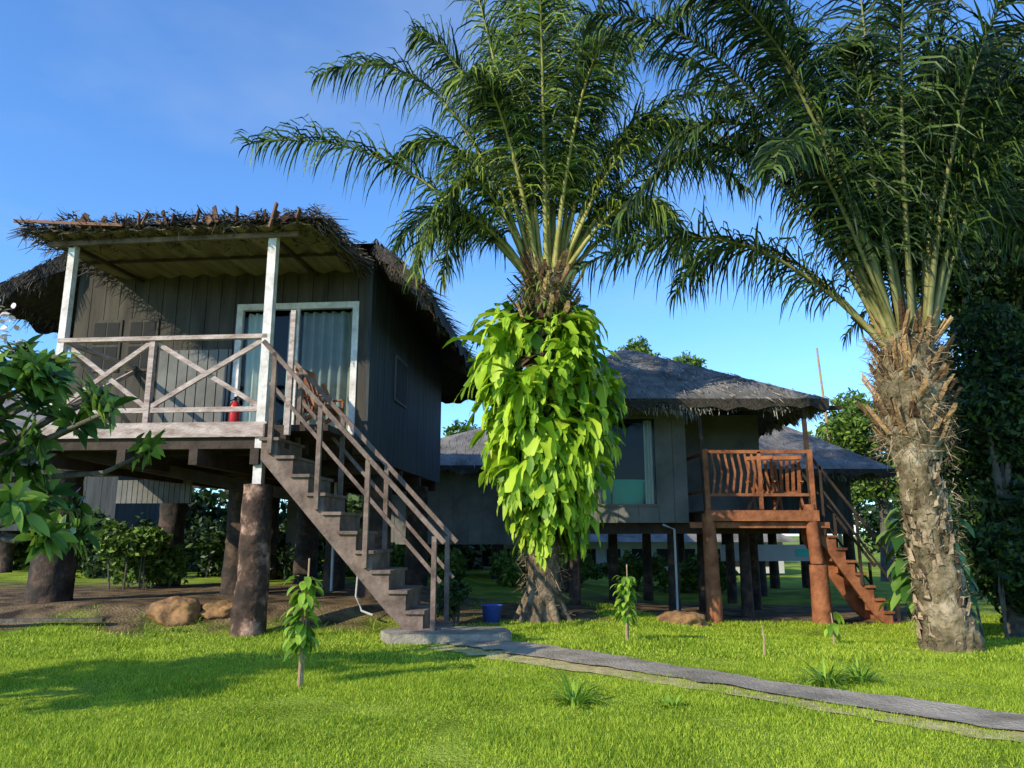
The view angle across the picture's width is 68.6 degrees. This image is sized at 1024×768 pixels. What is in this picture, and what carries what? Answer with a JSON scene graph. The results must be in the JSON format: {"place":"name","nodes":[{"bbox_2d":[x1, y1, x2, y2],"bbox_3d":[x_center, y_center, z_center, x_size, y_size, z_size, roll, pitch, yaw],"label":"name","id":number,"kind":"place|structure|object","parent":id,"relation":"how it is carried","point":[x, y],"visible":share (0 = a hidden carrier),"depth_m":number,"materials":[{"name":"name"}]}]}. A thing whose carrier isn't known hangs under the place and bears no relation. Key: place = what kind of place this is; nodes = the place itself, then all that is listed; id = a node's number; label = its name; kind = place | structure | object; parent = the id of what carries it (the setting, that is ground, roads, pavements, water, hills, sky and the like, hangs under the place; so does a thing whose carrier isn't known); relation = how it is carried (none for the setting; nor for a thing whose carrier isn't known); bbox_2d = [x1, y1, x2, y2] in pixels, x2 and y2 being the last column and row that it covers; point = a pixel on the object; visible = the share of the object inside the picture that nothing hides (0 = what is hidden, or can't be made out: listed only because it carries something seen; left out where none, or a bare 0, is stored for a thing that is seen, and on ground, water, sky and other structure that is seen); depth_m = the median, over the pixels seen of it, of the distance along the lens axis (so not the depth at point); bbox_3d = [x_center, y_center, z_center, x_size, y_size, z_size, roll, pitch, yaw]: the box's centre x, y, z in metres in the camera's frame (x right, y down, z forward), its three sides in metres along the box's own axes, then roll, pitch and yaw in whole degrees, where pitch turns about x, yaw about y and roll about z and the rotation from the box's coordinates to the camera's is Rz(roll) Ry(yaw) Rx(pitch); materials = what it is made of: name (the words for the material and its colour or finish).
{"place":"outdoors","nodes":[
{"label":"outdoors","id":0,"kind":"place"},
{"bbox_2d":[0,394,46,433],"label":"roof","id":1,"kind":"structure","parent":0,"point":[18,422],"depth_m":24.84,"materials":[{"name":"grey wicker"}]},
{"bbox_2d":[50,230,279,483],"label":"deck posts","id":2,"kind":"object","parent":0,"point":[263,402],"visible":0.57,"depth_m":12.39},
{"bbox_2d":[57,333,266,422],"bbox_3d":[-5.694,0.133,13.308,3.620,1.455,2.187,-1,-11,5],"label":"deck railing","id":3,"kind":"object","parent":2,"relation":"attached to","point":[147,405],"visible":0.77,"depth_m":12.34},
{"bbox_2d":[47,231,298,247],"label":"canopy beam","id":4,"kind":"structure","parent":2,"relation":"on","point":[173,239],"depth_m":12.65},
{"bbox_2d":[69,240,336,282],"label":"canopy rafters","id":5,"kind":"object","parent":4,"relation":"on","point":[288,250],"visible":0.91,"depth_m":13.74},
{"bbox_2d":[32,221,367,279],"bbox_3d":[-5.466,-2.375,13.662,5.200,0.131,2.500,-1,-11,5],"label":"canopy sheet","id":6,"kind":"object","parent":5,"relation":"on","point":[258,267],"visible":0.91,"depth_m":13.63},
{"bbox_2d":[7,204,378,287],"bbox_3d":[-5.622,-2.416,13.648,6.013,0.709,3.000,-1,-11,5],"label":"canopy straw","id":7,"kind":"object","parent":6,"relation":"on","point":[334,234],"visible":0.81,"depth_m":12.56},
{"bbox_2d":[13,202,301,228],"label":"canopy battens","id":8,"kind":"object","parent":7,"relation":"on","point":[276,212],"visible":0.99,"depth_m":12.38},
{"bbox_2d":[440,428,489,464],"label":"roof","id":9,"kind":"structure","parent":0,"point":[466,454],"depth_m":26.20,"materials":[{"name":"grey plant"}]},
{"bbox_2d":[440,434,489,479],"bbox_3d":[-1.494,2.546,28.634,9.501,2.821,7.458,0,-11,0],"label":"roof straw","id":10,"kind":"object","parent":9,"relation":"on","point":[461,473],"visible":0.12,"depth_m":25.56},
{"bbox_2d":[440,465,493,473],"bbox_3d":[-1.500,3.543,28.457,9.000,0.316,6.800,0,-11,0],"label":"roof edge","id":11,"kind":"object","parent":10,"relation":"attached to","point":[467,469],"visible":0.02,"depth_m":25.13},
{"bbox_2d":[0,600,1023,767],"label":"lawn grass","id":12,"kind":"structure","parent":0,"point":[365,670],"depth_m":6.92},
{"bbox_2d":[0,536,1023,767],"bbox_3d":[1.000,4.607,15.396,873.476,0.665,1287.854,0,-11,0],"label":"lawn ground","id":13,"kind":"structure","parent":0,"point":[119,608],"depth_m":9.91,"materials":[{"name":"plant"}]},
{"bbox_2d":[0,531,95,572],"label":"stilts","id":14,"kind":"object","parent":13,"relation":"on","point":[6,556],"visible":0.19,"depth_m":23.56,"materials":[{"name":"brown wood"}]},
{"bbox_2d":[0,450,175,530],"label":"walls","id":15,"kind":"structure","parent":14,"relation":"on","point":[101,492],"depth_m":23.83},
{"bbox_2d":[0,618,105,622],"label":"wooden plank","id":16,"kind":"object","parent":13,"relation":"on","point":[10,620],"visible":1,"depth_m":11.88,"materials":[{"name":"grey wood"}]},
{"bbox_2d":[0,299,166,563],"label":"plumeria tree","id":17,"kind":"object","parent":13,"relation":"on","point":[34,380],"visible":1,"depth_m":6.90,"materials":[{"name":"green plant"}]},
{"bbox_2d":[89,518,191,589],"bbox_3d":[-8.349,3.815,16.767,1.983,1.608,1.786,0,-11,0],"label":"garden shrub","id":18,"kind":"object","parent":13,"relation":"on","point":[134,553],"visible":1,"depth_m":16.60,"materials":[{"name":"green plant"}]},
{"bbox_2d":[145,596,202,626],"bbox_3d":[-5.563,3.848,12.414,0.952,0.682,0.830,0,-11,0],"label":"boulder","id":19,"kind":"object","parent":13,"relation":"on","point":[174,611],"visible":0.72,"depth_m":12.16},
{"bbox_2d":[75,505,323,579],"bbox_3d":[-9.170,4.773,21.288,7.937,2.665,3.783,0,-11,0],"label":"garden shrub","id":20,"kind":"object","parent":13,"relation":"on","point":[211,547],"visible":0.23,"depth_m":20.96,"materials":[{"name":"green plant"}]},
{"bbox_2d":[199,600,232,619],"bbox_3d":[-4.897,3.808,12.588,0.737,0.348,0.629,0,-11,0],"label":"boulder","id":21,"kind":"object","parent":13,"relation":"on","point":[215,610],"visible":0.61,"depth_m":12.37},
{"bbox_2d":[23,470,427,602],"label":"stilts","id":22,"kind":"object","parent":13,"relation":"on","point":[48,582],"visible":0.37,"depth_m":16.36,"materials":[{"name":"brown wood"}]},
{"bbox_2d":[36,431,435,500],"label":"deck joists","id":23,"kind":"object","parent":22,"relation":"on","point":[212,462],"visible":0.56,"depth_m":12.93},
{"bbox_2d":[41,421,267,438],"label":"deck fascia","id":24,"kind":"structure","parent":23,"relation":"attached to","point":[201,429],"depth_m":11.98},
{"bbox_2d":[116,480,192,502],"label":"under floor panel","id":25,"kind":"structure","parent":23,"relation":"attached to","point":[128,491],"depth_m":16.28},
{"bbox_2d":[274,424,364,445],"bbox_3d":[-3.314,0.902,12.933,1.000,0.100,2.130,-1,-11,5],"label":"deck extension","id":26,"kind":"object","parent":23,"relation":"attached to","point":[302,431],"visible":0.5,"depth_m":12.31,"materials":[{"name":"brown wood"}]},
{"bbox_2d":[295,367,344,424],"bbox_3d":[-3.452,0.314,13.411,0.800,1.199,0.630,-4,-12,20],"label":"wooden deck chair","id":27,"kind":"object","parent":26,"relation":"on","point":[314,407],"visible":0.46,"depth_m":13.34,"materials":[{"name":"red wood"}]},
{"bbox_2d":[313,446,429,481],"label":"floor slab","id":28,"kind":"structure","parent":23,"relation":"on","point":[335,451],"depth_m":14.12,"materials":[{"name":"brown wood"}]},
{"bbox_2d":[67,257,370,454],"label":"front wall","id":29,"kind":"structure","parent":28,"relation":"on","point":[203,304],"depth_m":14.72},
{"bbox_2d":[88,319,159,371],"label":"window frames","id":30,"kind":"structure","parent":29,"relation":"attached to","point":[118,345],"depth_m":14.74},
{"bbox_2d":[90,322,155,368],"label":"window panes","id":31,"kind":"object","parent":30,"relation":"in","point":[113,329],"visible":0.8,"depth_m":14.72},
{"bbox_2d":[153,349,231,422],"bbox_3d":[-6.137,0.199,14.394,1.450,1.750,0.024,-1,-11,5],"label":"wall panelling","id":32,"kind":"object","parent":29,"relation":"attached to","point":[210,388],"depth_m":14.41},
{"bbox_2d":[230,301,359,434],"bbox_3d":[-4.150,-0.267,14.357,2.430,2.650,0.110,-1,-11,5],"label":"door frame","id":33,"kind":"object","parent":29,"relation":"attached to","point":[242,309],"visible":0.54,"depth_m":14.45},
{"bbox_2d":[241,314,262,421],"bbox_3d":[-5.010,-0.152,14.549,0.420,2.500,0.099,-1,-11,5],"label":"curtain","id":34,"kind":"object","parent":33,"relation":"hanging from","point":[252,366],"visible":0.52,"depth_m":14.58,"materials":[{"name":"fabric"}]},
{"bbox_2d":[284,310,297,434],"bbox_3d":[-3.480,-0.192,11.800,0.080,2.000,0.080,-1,-11,5],"label":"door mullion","id":35,"kind":"object","parent":33,"relation":"attached to","point":[290,378],"visible":1,"depth_m":11.77,"materials":[{"name":"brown wood"}]},
{"bbox_2d":[239,309,352,424],"bbox_3d":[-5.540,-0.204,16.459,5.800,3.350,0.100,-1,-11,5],"label":"sliding door","id":36,"kind":"structure","parent":33,"relation":"in","point":[281,334],"depth_m":16.50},
{"bbox_2d":[301,311,352,430],"bbox_3d":[-3.571,-0.177,14.425,1.030,2.500,0.120,-1,-11,5],"label":"curtain","id":37,"kind":"object","parent":33,"relation":"hanging from","point":[326,349],"visible":0.56,"depth_m":14.51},
{"bbox_2d":[363,257,373,456],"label":"corner trim","id":38,"kind":"structure","parent":29,"relation":"attached to","point":[368,354],"depth_m":14.26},
{"bbox_2d":[361,261,441,482],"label":"side wall","id":39,"kind":"structure","parent":28,"relation":"on","point":[404,440],"depth_m":16.93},
{"bbox_2d":[0,243,476,397],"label":"roof","id":40,"kind":"structure","parent":39,"relation":"on","point":[49,305],"depth_m":15.69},
{"bbox_2d":[0,238,479,400],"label":"roof straw","id":41,"kind":"object","parent":40,"relation":"on","point":[425,302],"visible":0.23,"depth_m":14.64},
{"bbox_2d":[0,243,478,403],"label":"roof edge","id":42,"kind":"object","parent":41,"relation":"attached to","point":[60,267],"visible":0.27,"depth_m":14.67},
{"bbox_2d":[394,355,407,408],"bbox_3d":[-2.464,-0.036,16.663,0.032,1.000,1.100,-1,-11,5],"label":"side window frame","id":43,"kind":"object","parent":39,"relation":"attached to","point":[395,399],"visible":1,"depth_m":16.20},
{"bbox_2d":[396,358,407,405],"bbox_3d":[-2.443,-0.036,16.661,0.007,0.900,1.000,-1,-11,5],"label":"side window glass","id":44,"kind":"object","parent":43,"relation":"attached to","point":[401,383],"visible":1,"depth_m":16.62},
{"bbox_2d":[229,484,272,637],"bbox_3d":[-3.996,2.841,11.562,0.580,2.560,0.586,6,-13,-26],"label":"front stilt","id":45,"kind":"object","parent":13,"relation":"on","point":[248,616],"visible":0.87,"depth_m":11.41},
{"bbox_2d":[284,500,297,578],"bbox_3d":[-5.810,4.221,20.615,0.800,2.400,0.100,-1,-11,5],"label":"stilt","id":46,"kind":"object","parent":13,"relation":"on","point":[291,530],"visible":0.07,"depth_m":20.64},
{"bbox_2d":[280,558,324,686],"bbox_3d":[-2.115,2.430,7.569,0.468,1.305,0.439,-9,-15,39],"label":"garden sapling","id":47,"kind":"object","parent":13,"relation":"on","point":[301,636],"visible":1,"depth_m":7.52,"materials":[{"name":"green plant"}]},
{"bbox_2d":[330,482,372,615],"bbox_3d":[-3.152,2.791,14.220,0.268,2.700,4.315,5,-12,-22],"label":"drain pipe","id":48,"kind":"object","parent":13,"relation":"on","point":[332,563],"visible":0.58,"depth_m":15.97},
{"bbox_2d":[380,626,511,644],"bbox_3d":[-0.951,3.684,10.856,1.900,0.230,0.958,0,-11,0],"label":"concrete landing pad","id":49,"kind":"object","parent":13,"relation":"on","point":[395,635],"visible":0.67,"depth_m":10.45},
{"bbox_2d":[260,441,451,629],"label":"stair stringers","id":50,"kind":"object","parent":49,"relation":"on","point":[344,546],"visible":0.72,"depth_m":11.24,"materials":[{"name":"grey wood"}]},
{"bbox_2d":[259,423,454,627],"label":"stair treads","id":51,"kind":"object","parent":50,"relation":"on","point":[334,503],"visible":0.87,"depth_m":11.63,"materials":[{"name":"grey wood"}]},
{"bbox_2d":[262,340,458,630],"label":"stair handrails","id":52,"kind":"object","parent":50,"relation":"on","point":[341,426],"visible":0.85,"depth_m":11.64,"materials":[{"name":"brown wood"}]},
{"bbox_2d":[391,544,503,579],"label":"stilts","id":53,"kind":"object","parent":13,"relation":"on","point":[497,548],"visible":0.02,"depth_m":25.55,"materials":[{"name":"brown wood"}]},
{"bbox_2d":[391,469,519,543],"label":"walls","id":54,"kind":"structure","parent":53,"relation":"on","point":[464,509],"depth_m":25.62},
{"bbox_2d":[318,542,592,586],"bbox_3d":[-1.589,5.498,22.353,8.094,1.589,2.957,0,-11,0],"label":"garden shrub","id":55,"kind":"object","parent":13,"relation":"on","point":[506,569],"visible":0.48,"depth_m":21.95,"materials":[{"name":"green plant"}]},
{"bbox_2d":[436,580,475,622],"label":"garden shrub","id":56,"kind":"object","parent":13,"relation":"on","point":[459,591],"visible":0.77,"depth_m":12.79,"materials":[{"name":"green plant"}]},
{"bbox_2d":[442,419,481,436],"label":"broadleaf tree","id":57,"kind":"object","parent":13,"relation":"on","point":[452,429],"visible":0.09,"depth_m":40.81,"materials":[{"name":"green plant"}]},
{"bbox_2d":[0,488,975,570],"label":"distant tree mass","id":58,"kind":"object","parent":13,"relation":"on","point":[205,501],"visible":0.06,"depth_m":32.82,"materials":[{"name":"green plant"}]},
{"bbox_2d":[481,604,502,622],"bbox_3d":[-0.350,3.998,13.070,0.400,0.290,0.394,0,-11,0],"label":"plastic bucket","id":59,"kind":"object","parent":13,"relation":"on","point":[491,613],"visible":1,"depth_m":12.94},
{"bbox_2d":[230,0,763,623],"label":"staghorn palm tree","id":60,"kind":"object","parent":13,"relation":"on","point":[560,170],"visible":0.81,"depth_m":14.47,"materials":[{"name":"green plant"}]},
{"bbox_2d":[443,270,627,570],"bbox_3d":[0.434,0.630,13.868,3.671,5.487,2.909,8,-14,-34],"label":"staghorn fern","id":61,"kind":"object","parent":60,"relation":"attached to","point":[540,462],"visible":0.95,"depth_m":13.30,"materials":[{"name":"green plant"}]},
{"bbox_2d":[538,666,612,710],"bbox_3d":[0.532,2.735,6.723,0.736,0.334,0.786,0,-11,0],"label":"grass tuft","id":62,"kind":"object","parent":13,"relation":"on","point":[574,697],"visible":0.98,"depth_m":6.77,"materials":[{"name":"green plant"}]},
{"bbox_2d":[428,534,798,572],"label":"white cottage","id":63,"kind":"structure","parent":13,"relation":"on","point":[632,543],"depth_m":33.12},
{"bbox_2d":[460,549,768,565],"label":"windows","id":64,"kind":"structure","parent":63,"relation":"in","point":[662,552],"depth_m":33.14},
{"bbox_2d":[611,565,639,640],"bbox_3d":[1.619,3.147,10.685,0.452,1.114,0.394,0,-11,0],"label":"garden sapling","id":65,"kind":"object","parent":13,"relation":"on","point":[626,582],"visible":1,"depth_m":10.63,"materials":[{"name":"green plant"}]},
{"bbox_2d":[580,549,738,592],"bbox_3d":[4.269,6.026,24.096,5.985,1.703,2.864,0,-11,0],"label":"garden shrub","id":66,"kind":"object","parent":13,"relation":"on","point":[688,571],"visible":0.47,"depth_m":23.61,"materials":[{"name":"green plant"}]},
{"bbox_2d":[614,335,706,367],"bbox_3d":[7.139,3.291,35.019,4.532,11.071,3.736,5,-12,-22],"label":"broadleaf tree","id":67,"kind":"object","parent":13,"relation":"on","point":[640,345],"visible":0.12,"depth_m":35.21,"materials":[{"name":"green plant"}]},
{"bbox_2d":[560,521,762,616],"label":"stilts","id":68,"kind":"object","parent":13,"relation":"on","point":[751,595],"visible":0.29,"depth_m":18.05,"materials":[{"name":"brown wood"}]},
{"bbox_2d":[588,523,788,533],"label":"floor beams","id":69,"kind":"structure","parent":68,"relation":"on","point":[640,528],"depth_m":16.79,"materials":[{"name":"brown wood"}]},
{"bbox_2d":[573,408,762,522],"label":"walls","id":70,"kind":"structure","parent":69,"relation":"on","point":[679,478],"depth_m":18.22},
{"bbox_2d":[597,416,658,505],"bbox_3d":[2.575,1.723,16.788,1.350,2.000,0.120,0,-11,0],"label":"window frame","id":71,"kind":"object","parent":70,"relation":"attached to","point":[655,452],"visible":0.64,"depth_m":16.71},
{"bbox_2d":[605,424,655,503],"bbox_3d":[2.550,2.263,18.827,2.500,2.460,3.990,0,-11,0],"label":"interior","id":72,"kind":"object","parent":70,"relation":"attached to","point":[630,464],"visible":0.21,"depth_m":18.61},
{"bbox_2d":[606,479,645,503],"bbox_3d":[2.500,2.556,17.080,1.260,0.720,0.640,0,-11,0],"label":"bed","id":73,"kind":"object","parent":72,"relation":"on","point":[628,491],"visible":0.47,"depth_m":16.84,"materials":[{"name":"teal fabric"}]},
{"bbox_2d":[643,420,653,503],"bbox_3d":[3.090,1.786,16.948,0.180,1.940,0.098,0,-11,0],"label":"curtain","id":74,"kind":"object","parent":70,"relation":"hanging from","point":[648,463],"visible":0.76,"depth_m":16.96,"materials":[{"name":"fabric"}]},
{"bbox_2d":[591,350,822,429],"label":"roof","id":75,"kind":"structure","parent":70,"relation":"on","point":[654,380],"depth_m":17.13,"materials":[{"name":"grey plant"}]},
{"bbox_2d":[596,351,833,438],"bbox_3d":[3.539,0.302,19.171,6.922,2.526,7.364,0,-11,0],"label":"roof straw","id":76,"kind":"object","parent":70,"relation":"on","point":[792,418],"visible":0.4,"depth_m":16.42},
{"bbox_2d":[608,398,829,437],"bbox_3d":[3.525,1.126,18.998,6.250,0.343,6.700,0,-11,0],"label":"roof edge","id":77,"kind":"object","parent":76,"relation":"attached to","point":[726,404],"visible":0.27,"depth_m":15.73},
{"bbox_2d":[656,610,711,627],"bbox_3d":[3.224,4.491,14.081,1.100,0.477,0.655,0,-11,0],"label":"boulder","id":78,"kind":"object","parent":13,"relation":"on","point":[686,618],"visible":0.46,"depth_m":13.93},
{"bbox_2d":[427,643,1023,741],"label":"path edge sand","id":79,"kind":"structure","parent":13,"relation":"on","point":[500,654],"depth_m":7.40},
{"bbox_2d":[677,534,856,595],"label":"stilts","id":80,"kind":"object","parent":13,"relation":"on","point":[848,544],"visible":0.13,"depth_m":25.55,"materials":[{"name":"brown wood"}]},
{"bbox_2d":[763,473,853,533],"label":"walls","id":81,"kind":"structure","parent":80,"relation":"on","point":[792,502],"depth_m":22.52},
{"bbox_2d":[759,425,894,480],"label":"roof","id":82,"kind":"structure","parent":81,"relation":"on","point":[796,441],"depth_m":22.99,"materials":[{"name":"grey plant"}]},
{"bbox_2d":[760,427,896,485],"bbox_3d":[8.008,2.456,24.958,7.063,2.294,6.660,0,-11,0],"label":"roof straw","id":83,"kind":"object","parent":81,"relation":"on","point":[864,477],"visible":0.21,"depth_m":22.54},
{"bbox_2d":[762,469,896,481],"bbox_3d":[8.000,3.214,24.801,6.400,0.304,6.100,0,-11,0],"label":"roof edge","id":84,"kind":"object","parent":83,"relation":"attached to","point":[883,473],"visible":0.2,"depth_m":21.82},
{"bbox_2d":[701,504,833,624],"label":"deck columns","id":85,"kind":"structure","parent":13,"relation":"on","point":[821,604],"depth_m":15.26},
{"bbox_2d":[689,510,804,521],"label":"deck boards","id":86,"kind":"object","parent":85,"relation":"on","point":[695,516],"visible":0.29,"depth_m":16.52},
{"bbox_2d":[686,449,816,509],"bbox_3d":[5.165,2.291,16.952,2.310,1.351,2.655,0,-11,0],"label":"deck railing","id":87,"kind":"object","parent":86,"relation":"on","point":[760,494],"visible":0.99,"depth_m":15.71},
{"bbox_2d":[746,455,782,509],"bbox_3d":[5.490,2.200,16.370,0.630,1.199,0.800,-7,-13,30],"label":"wooden deck chair","id":88,"kind":"object","parent":86,"relation":"on","point":[774,480],"visible":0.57,"depth_m":16.22,"materials":[{"name":"red wood"}]},
{"bbox_2d":[694,405,841,509],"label":"roof posts","id":89,"kind":"object","parent":86,"relation":"on","point":[804,429],"visible":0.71,"depth_m":15.92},
{"bbox_2d":[770,455,803,509],"bbox_3d":[5.995,2.200,16.368,0.630,1.199,0.800,-3,-12,14],"label":"wooden deck chair","id":90,"kind":"object","parent":86,"relation":"on","point":[786,459],"visible":0.6,"depth_m":16.21,"materials":[{"name":"red wood"}]},
{"bbox_2d":[689,510,829,527],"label":"deck fascia","id":91,"kind":"structure","parent":85,"relation":"attached to","point":[764,515],"depth_m":15.50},
{"bbox_2d":[563,0,1023,652],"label":"oil palm tree","id":92,"kind":"object","parent":13,"relation":"on","point":[863,192],"visible":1,"depth_m":10.84,"materials":[{"name":"green plant"}]},
{"bbox_2d":[786,653,868,690],"bbox_3d":[3.197,2.952,7.690,0.920,0.324,0.842,11,-15,-43],"label":"grass tuft","id":93,"kind":"object","parent":13,"relation":"on","point":[825,678],"visible":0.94,"depth_m":7.63,"materials":[{"name":"green plant"}]},
{"bbox_2d":[816,611,846,643],"bbox_3d":[4.728,3.643,11.108,0.394,0.535,0.398,8,-14,-35],"label":"garden sapling","id":94,"kind":"object","parent":13,"relation":"on","point":[833,628],"visible":0.96,"depth_m":11.07,"materials":[{"name":"green plant"}]},
{"bbox_2d":[800,528,901,623],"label":"stair stringers","id":95,"kind":"object","parent":13,"relation":"on","point":[847,570],"visible":0.82,"depth_m":15.57,"materials":[{"name":"red wood"}]},
{"bbox_2d":[822,535,895,624],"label":"stair treads","id":96,"kind":"object","parent":13,"relation":"on","point":[855,593],"visible":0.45,"depth_m":15.64,"materials":[{"name":"red wood"}]},
{"bbox_2d":[794,458,900,623],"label":"stair handrails","id":97,"kind":"object","parent":96,"relation":"on","point":[857,542],"visible":0.64,"depth_m":15.73,"materials":[{"name":"brown wood"}]},
{"bbox_2d":[827,655,897,684],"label":"grass tuft","id":98,"kind":"object","parent":13,"relation":"on","point":[857,673],"visible":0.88,"depth_m":7.71,"materials":[{"name":"green plant"}]},
{"bbox_2d":[808,387,967,581],"bbox_3d":[14.909,3.831,29.684,6.596,7.946,4.432,-4,-12,20],"label":"broadleaf tree","id":99,"kind":"object","parent":13,"relation":"on","point":[844,423],"visible":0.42,"depth_m":29.55,"materials":[{"name":"green plant"}]},
{"bbox_2d":[875,507,982,627],"bbox_3d":[6.042,2.645,11.007,1.365,1.705,1.322,-7,-13,31],"label":"philodendron plant","id":100,"kind":"object","parent":13,"relation":"on","point":[903,581],"visible":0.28,"depth_m":10.83,"materials":[{"name":"green plant"}]},
{"bbox_2d":[839,153,1023,350],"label":"oil palm tree","id":101,"kind":"object","parent":13,"relation":"on","point":[864,313],"visible":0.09,"depth_m":16.84,"materials":[{"name":"green plant"}]},
{"bbox_2d":[883,27,1023,518],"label":"broadleaf tree","id":102,"kind":"object","parent":13,"relation":"on","point":[951,304],"visible":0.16,"depth_m":16.68,"materials":[{"name":"green plant"}]},
{"bbox_2d":[893,513,1023,639],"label":"garden shrub","id":103,"kind":"object","parent":13,"relation":"on","point":[986,542],"visible":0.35,"depth_m":12.50,"materials":[{"name":"green plant"}]},
{"bbox_2d":[936,292,1023,617],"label":"broadleaf tree","id":104,"kind":"object","parent":13,"relation":"on","point":[990,350],"visible":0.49,"depth_m":14.37,"materials":[{"name":"green plant"}]},
{"bbox_2d":[945,376,1023,637],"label":"broadleaf tree","id":105,"kind":"object","parent":13,"relation":"on","point":[1003,437],"visible":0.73,"depth_m":13.29,"materials":[{"name":"green plant"}]},
{"bbox_2d":[0,0,1023,535],"label":"sky","id":106,"kind":"structure","parent":0,"point":[122,107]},
{"bbox_2d":[444,640,1023,730],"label":"garden path","id":107,"kind":"structure","parent":0,"point":[959,713],"depth_m":7.37,"materials":[{"name":"concrete"}]},
{"bbox_2d":[720,545,809,560],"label":"panels","id":108,"kind":"object","parent":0,"point":[776,552],"visible":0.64,"depth_m":21.17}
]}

